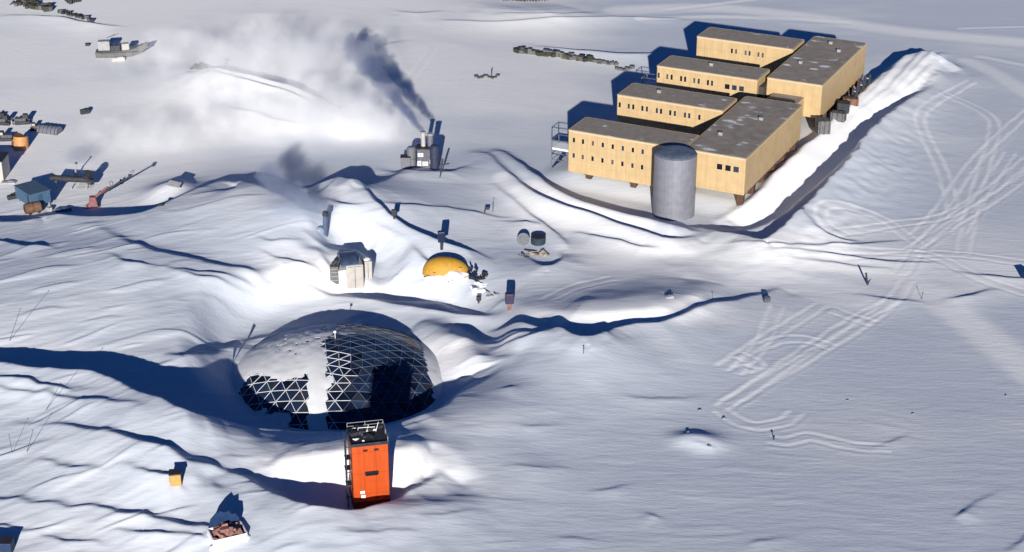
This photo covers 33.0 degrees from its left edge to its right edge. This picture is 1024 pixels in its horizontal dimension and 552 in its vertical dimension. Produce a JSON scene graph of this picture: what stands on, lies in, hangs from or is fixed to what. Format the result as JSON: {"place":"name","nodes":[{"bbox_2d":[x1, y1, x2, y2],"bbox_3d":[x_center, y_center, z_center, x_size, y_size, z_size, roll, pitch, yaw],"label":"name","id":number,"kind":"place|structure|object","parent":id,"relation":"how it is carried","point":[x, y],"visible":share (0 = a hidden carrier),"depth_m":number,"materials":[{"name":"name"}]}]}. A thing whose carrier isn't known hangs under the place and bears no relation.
{"place":"outdoors","nodes":[
{"label":"outdoors","id":0,"kind":"place"},
{"bbox_2d":[0,0,1023,551],"bbox_3d":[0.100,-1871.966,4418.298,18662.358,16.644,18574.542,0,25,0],"label":"snow ground","id":1,"kind":"structure","parent":0,"point":[884,406],"depth_m":350.59,"materials":[{"name":"white snow"}]},
{"bbox_2d":[0,152,9,180],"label":"grey hut","id":2,"kind":"object","parent":1,"relation":"on","point":[4,166],"visible":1,"depth_m":403.68,"materials":[{"name":"metal"}]},
{"bbox_2d":[0,114,10,125],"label":"tracked machine","id":3,"kind":"object","parent":1,"relation":"on","point":[5,120],"visible":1,"depth_m":432.76,"materials":[{"name":"metal"}]},
{"bbox_2d":[0,130,12,141],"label":"tracked machine","id":4,"kind":"object","parent":1,"relation":"on","point":[6,136],"visible":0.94,"depth_m":423.89,"materials":[{"name":"metal"}]},
{"bbox_2d":[0,536,14,551],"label":"blue crate","id":5,"kind":"object","parent":1,"relation":"on","point":[7,543],"visible":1,"depth_m":263.68,"materials":[{"name":"metal"}]},
{"bbox_2d":[1,179,16,183],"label":"empty sled","id":6,"kind":"object","parent":1,"relation":"on","point":[10,181],"visible":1,"depth_m":402.07,"materials":[{"name":"metal"}]},
{"bbox_2d":[7,192,16,199],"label":"tyre stack","id":7,"kind":"object","parent":1,"relation":"on","point":[12,196],"visible":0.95,"depth_m":393.42,"materials":[{"name":"rubber"}]},
{"bbox_2d":[11,133,28,150],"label":"orange tank","id":8,"kind":"object","parent":1,"relation":"on","point":[19,142],"visible":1,"depth_m":418.87,"materials":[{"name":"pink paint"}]},
{"bbox_2d":[11,113,30,124],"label":"tracked machine","id":9,"kind":"object","parent":1,"relation":"on","point":[23,120],"visible":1,"depth_m":433.21,"materials":[{"name":"metal"}]},
{"bbox_2d":[14,180,50,205],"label":"blue hut","id":10,"kind":"object","parent":1,"relation":"on","point":[30,191],"visible":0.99,"depth_m":388.48,"materials":[{"name":"paint"}]},
{"bbox_2d":[38,194,42,202],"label":"door","id":11,"kind":"structure","parent":10,"relation":"in","point":[40,198],"depth_m":387.48,"materials":[{"name":"blue metal"}]},
{"bbox_2d":[23,201,41,214],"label":"brown tank","id":12,"kind":"object","parent":1,"relation":"on","point":[30,208],"visible":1,"depth_m":384.87,"materials":[{"name":"metal"}]},
{"bbox_2d":[30,122,44,130],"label":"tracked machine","id":13,"kind":"object","parent":1,"relation":"on","point":[34,126],"visible":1,"depth_m":429.74,"materials":[{"name":"metal"}]},
{"bbox_2d":[43,6,48,11],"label":"cargo crate","id":14,"kind":"object","parent":1,"relation":"on","point":[46,8],"visible":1,"depth_m":508.60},
{"bbox_2d":[46,206,52,211],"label":"pallet stack","id":15,"kind":"object","parent":1,"relation":"on","point":[49,208],"visible":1,"depth_m":386.67,"materials":[{"name":"metal"}]},
{"bbox_2d":[37,124,62,135],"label":"grey culvert","id":16,"kind":"object","parent":1,"relation":"on","point":[49,129],"visible":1,"depth_m":428.01,"materials":[{"name":"metal"}]},
{"bbox_2d":[55,207,71,211],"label":"pallet stack","id":17,"kind":"object","parent":1,"relation":"on","point":[63,209],"visible":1,"depth_m":386.46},
{"bbox_2d":[50,170,93,189],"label":"pipe roll","id":18,"kind":"object","parent":1,"relation":"on","point":[87,178],"visible":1,"depth_m":396.77,"materials":[{"name":"metal"}]},
{"bbox_2d":[74,162,79,175],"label":"thin chimney","id":19,"kind":"object","parent":1,"relation":"on","point":[76,174],"visible":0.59,"depth_m":403.93,"materials":[{"name":"grey metal"}]},
{"bbox_2d":[80,108,89,114],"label":"dark bundle","id":20,"kind":"object","parent":1,"relation":"on","point":[85,111],"visible":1,"depth_m":439.19,"materials":[{"name":"metal"}]},
{"bbox_2d":[84,174,131,207],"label":"red crane","id":21,"kind":"object","parent":1,"relation":"on","point":[93,202],"visible":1,"depth_m":387.95,"materials":[{"name":"paint"}]},
{"bbox_2d":[111,56,124,61],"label":"snow block","id":22,"kind":"structure","parent":1,"relation":"on","point":[120,58],"depth_m":472.77,"materials":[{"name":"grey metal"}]},
{"bbox_2d":[95,42,147,57],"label":"cargo sled","id":23,"kind":"object","parent":1,"relation":"on","point":[134,50],"visible":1,"depth_m":474.95,"materials":[{"name":"metal"}]},
{"bbox_2d":[97,39,109,50],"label":"sled crate","id":24,"kind":"object","parent":23,"relation":"on","point":[103,45],"visible":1,"depth_m":474.67,"materials":[{"name":"grey metal"}]},
{"bbox_2d":[110,44,119,50],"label":"sled crate","id":25,"kind":"object","parent":23,"relation":"on","point":[114,47],"visible":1,"depth_m":474.86,"materials":[{"name":"metal"}]},
{"bbox_2d":[121,42,128,49],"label":"sled crate","id":26,"kind":"object","parent":23,"relation":"on","point":[124,45],"visible":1,"depth_m":474.92,"materials":[{"name":"grey metal"}]},
{"bbox_2d":[166,180,180,187],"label":"grey tarp","id":27,"kind":"object","parent":1,"relation":"on","point":[172,183],"visible":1,"depth_m":389.00,"materials":[{"name":"fabric"}]},
{"bbox_2d":[169,468,181,486],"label":"yellow box","id":28,"kind":"object","parent":1,"relation":"on","point":[175,477],"visible":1,"depth_m":272.71,"materials":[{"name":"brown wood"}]},
{"bbox_2d":[190,63,208,69],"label":"dark tent","id":29,"kind":"object","parent":1,"relation":"on","point":[196,66],"visible":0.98,"depth_m":463.92,"materials":[{"name":"fabric"}]},
{"bbox_2d":[207,510,250,551],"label":"scrap bin","id":30,"kind":"object","parent":1,"relation":"on","point":[225,528],"visible":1,"depth_m":263.09,"materials":[{"name":"white metal"}]},
{"bbox_2d":[232,347,236,365],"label":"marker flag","id":31,"kind":"object","parent":1,"relation":"on","point":[234,351],"visible":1,"depth_m":323.73,"materials":[{"name":"metal"}]},
{"bbox_2d":[317,210,328,236],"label":"vent stack","id":32,"kind":"object","parent":1,"relation":"on","point":[324,229],"visible":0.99,"depth_m":367.44,"materials":[{"name":"metal"}]},
{"bbox_2d":[330,257,341,283],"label":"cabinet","id":33,"kind":"object","parent":1,"relation":"on","point":[334,272],"visible":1,"depth_m":355.33,"materials":[{"name":"grey metal"}]},
{"bbox_2d":[232,324,442,430],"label":"geodesic dome","id":34,"kind":"structure","parent":1,"relation":"on","point":[317,378],"depth_m":315.46,"materials":[{"name":"metal"}]},
{"bbox_2d":[337,251,363,288],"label":"storage container","id":35,"kind":"object","parent":1,"relation":"on","point":[351,273],"visible":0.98,"depth_m":356.10,"materials":[{"name":"grey metal"}]},
{"bbox_2d":[343,419,389,508],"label":"orange tower","id":36,"kind":"structure","parent":1,"relation":"on","point":[367,467],"depth_m":273.87,"materials":[{"name":"metal"}]},
{"bbox_2d":[362,257,371,278],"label":"grey locker","id":37,"kind":"object","parent":1,"relation":"on","point":[367,265],"visible":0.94,"depth_m":359.16,"materials":[{"name":"metal"}]},
{"bbox_2d":[391,209,396,218],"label":"utility post","id":38,"kind":"object","parent":1,"relation":"on","point":[394,212],"visible":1,"depth_m":371.75,"materials":[{"name":"metal"}]},
{"bbox_2d":[400,154,410,168],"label":"equipment box","id":39,"kind":"object","parent":1,"relation":"on","point":[405,161],"visible":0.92,"depth_m":409.77,"materials":[{"name":"metal"}]},
{"bbox_2d":[407,146,415,167],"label":"storage tank","id":40,"kind":"object","parent":1,"relation":"on","point":[411,151],"visible":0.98,"depth_m":409.83,"materials":[{"name":"metal"}]},
{"bbox_2d":[416,144,429,167],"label":"generator house","id":41,"kind":"structure","parent":1,"relation":"on","point":[423,156],"depth_m":409.51,"materials":[{"name":"metal"}]},
{"bbox_2d":[420,131,425,146],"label":"exhaust stack","id":42,"kind":"object","parent":41,"relation":"on","point":[423,142],"visible":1,"depth_m":408.80,"materials":[{"name":"grey metal"}]},
{"bbox_2d":[427,132,432,146],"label":"exhaust stack","id":43,"kind":"object","parent":41,"relation":"on","point":[429,139],"visible":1,"depth_m":408.89,"materials":[{"name":"grey metal"}]},
{"bbox_2d":[430,144,438,169],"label":"storage tank","id":44,"kind":"object","parent":1,"relation":"on","point":[434,156],"visible":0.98,"depth_m":407.48,"materials":[{"name":"metal"}]},
{"bbox_2d":[438,230,444,249],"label":"utility post","id":45,"kind":"object","parent":1,"relation":"on","point":[441,237],"visible":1,"depth_m":363.14,"materials":[{"name":"metal"}]},
{"bbox_2d":[437,159,445,175],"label":"cross post","id":46,"kind":"object","parent":1,"relation":"on","point":[441,166],"visible":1,"depth_m":399.84,"materials":[{"name":"metal"}]},
{"bbox_2d":[422,256,468,280],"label":"yellow shelter","id":47,"kind":"object","parent":1,"relation":"on","point":[441,268],"visible":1,"depth_m":356.33,"materials":[{"name":"fabric"}]},
{"bbox_2d":[467,266,477,279],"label":"metal scrap","id":48,"kind":"object","parent":1,"relation":"on","point":[472,276],"visible":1,"depth_m":356.94,"materials":[{"name":"grey metal"}]},
{"bbox_2d":[476,295,480,302],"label":"utility post","id":49,"kind":"object","parent":1,"relation":"on","point":[478,298],"visible":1,"depth_m":349.88,"materials":[{"name":"metal"}]},
{"bbox_2d":[473,272,487,280],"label":"metal scrap","id":50,"kind":"object","parent":1,"relation":"on","point":[484,274],"visible":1,"depth_m":356.65,"materials":[{"name":"grey metal"}]},
{"bbox_2d":[471,281,490,292],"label":"snow rubble","id":51,"kind":"object","parent":1,"relation":"on","point":[480,288],"visible":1,"depth_m":353.42,"materials":[{"name":"white snow"}]},
{"bbox_2d":[485,291,499,297],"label":"panel scrap","id":52,"kind":"object","parent":1,"relation":"on","point":[489,295],"visible":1,"depth_m":351.31,"materials":[{"name":"grey metal"}]},
{"bbox_2d":[505,292,513,310],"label":"utility post","id":53,"kind":"object","parent":1,"relation":"on","point":[509,298],"visible":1,"depth_m":341.43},
{"bbox_2d":[517,233,529,244],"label":"dish antenna","id":54,"kind":"object","parent":1,"relation":"on","point":[523,238],"visible":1,"depth_m":371.51,"materials":[{"name":"metal"}]},
{"bbox_2d":[524,250,549,255],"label":"canvas scrap","id":55,"kind":"object","parent":1,"relation":"on","point":[543,253],"visible":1,"depth_m":367.19,"materials":[{"name":"beige fabric"}]},
{"bbox_2d":[531,233,545,245],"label":"fuel drum","id":56,"kind":"object","parent":1,"relation":"on","point":[538,239],"visible":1,"depth_m":371.42,"materials":[{"name":"blue paint"}]},
{"bbox_2d":[551,134,568,170],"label":"outside stair","id":57,"kind":"object","parent":1,"relation":"on","point":[561,147],"visible":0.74,"depth_m":408.92,"materials":[{"name":"grey metal"}]},
{"bbox_2d":[641,73,656,85],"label":"outside stair","id":58,"kind":"object","parent":1,"relation":"on","point":[652,83],"visible":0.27,"depth_m":453.24,"materials":[{"name":"grey metal"}]},
{"bbox_2d":[665,294,673,298],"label":"equipment case","id":59,"kind":"object","parent":1,"relation":"on","point":[670,296],"visible":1,"depth_m":341.49,"materials":[{"name":"grey metal"}]},
{"bbox_2d":[652,145,696,220],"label":"stair tower","id":60,"kind":"structure","parent":1,"relation":"on","point":[674,180],"depth_m":382.70,"materials":[{"name":"metal"}]},
{"bbox_2d":[568,27,866,205],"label":"research station","id":61,"kind":"object","parent":1,"relation":"on","point":[731,108],"visible":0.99,"depth_m":419.94,"materials":[{"name":"beige wood"}]},
{"bbox_2d":[763,296,770,302],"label":"equipment case","id":62,"kind":"object","parent":1,"relation":"on","point":[766,299],"visible":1,"depth_m":344.72,"materials":[{"name":"grey"}]},
{"bbox_2d":[814,117,830,134],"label":"equipment crate","id":63,"kind":"object","parent":1,"relation":"on","point":[822,125],"visible":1,"depth_m":425.17,"materials":[{"name":"metal"}]},
{"bbox_2d":[830,110,846,122],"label":"equipment crate","id":64,"kind":"object","parent":1,"relation":"on","point":[838,116],"visible":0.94,"depth_m":434.49,"materials":[{"name":"metal"}]},
{"bbox_2d":[837,100,849,113],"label":"equipment crate","id":65,"kind":"object","parent":1,"relation":"on","point":[843,105],"visible":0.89,"depth_m":439.07,"materials":[{"name":"metal"}]},
{"bbox_2d":[842,96,858,106],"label":"equipment crate","id":66,"kind":"object","parent":1,"relation":"on","point":[854,101],"visible":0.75,"depth_m":444.31,"materials":[{"name":"wood"}]},
{"bbox_2d":[852,87,858,96],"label":"fuel pump post","id":67,"kind":"object","parent":1,"relation":"on","point":[856,91],"visible":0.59,"depth_m":449.82,"materials":[{"name":"metal"}]},
{"bbox_2d":[858,80,864,93],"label":"fuel pump post","id":68,"kind":"object","parent":1,"relation":"on","point":[862,85],"visible":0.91,"depth_m":454.80,"materials":[{"name":"metal"}]},
{"bbox_2d":[865,74,870,87],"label":"fuel pump post","id":69,"kind":"object","parent":1,"relation":"on","point":[869,78],"visible":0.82,"depth_m":459.68,"materials":[{"name":"metal"}]}
]}

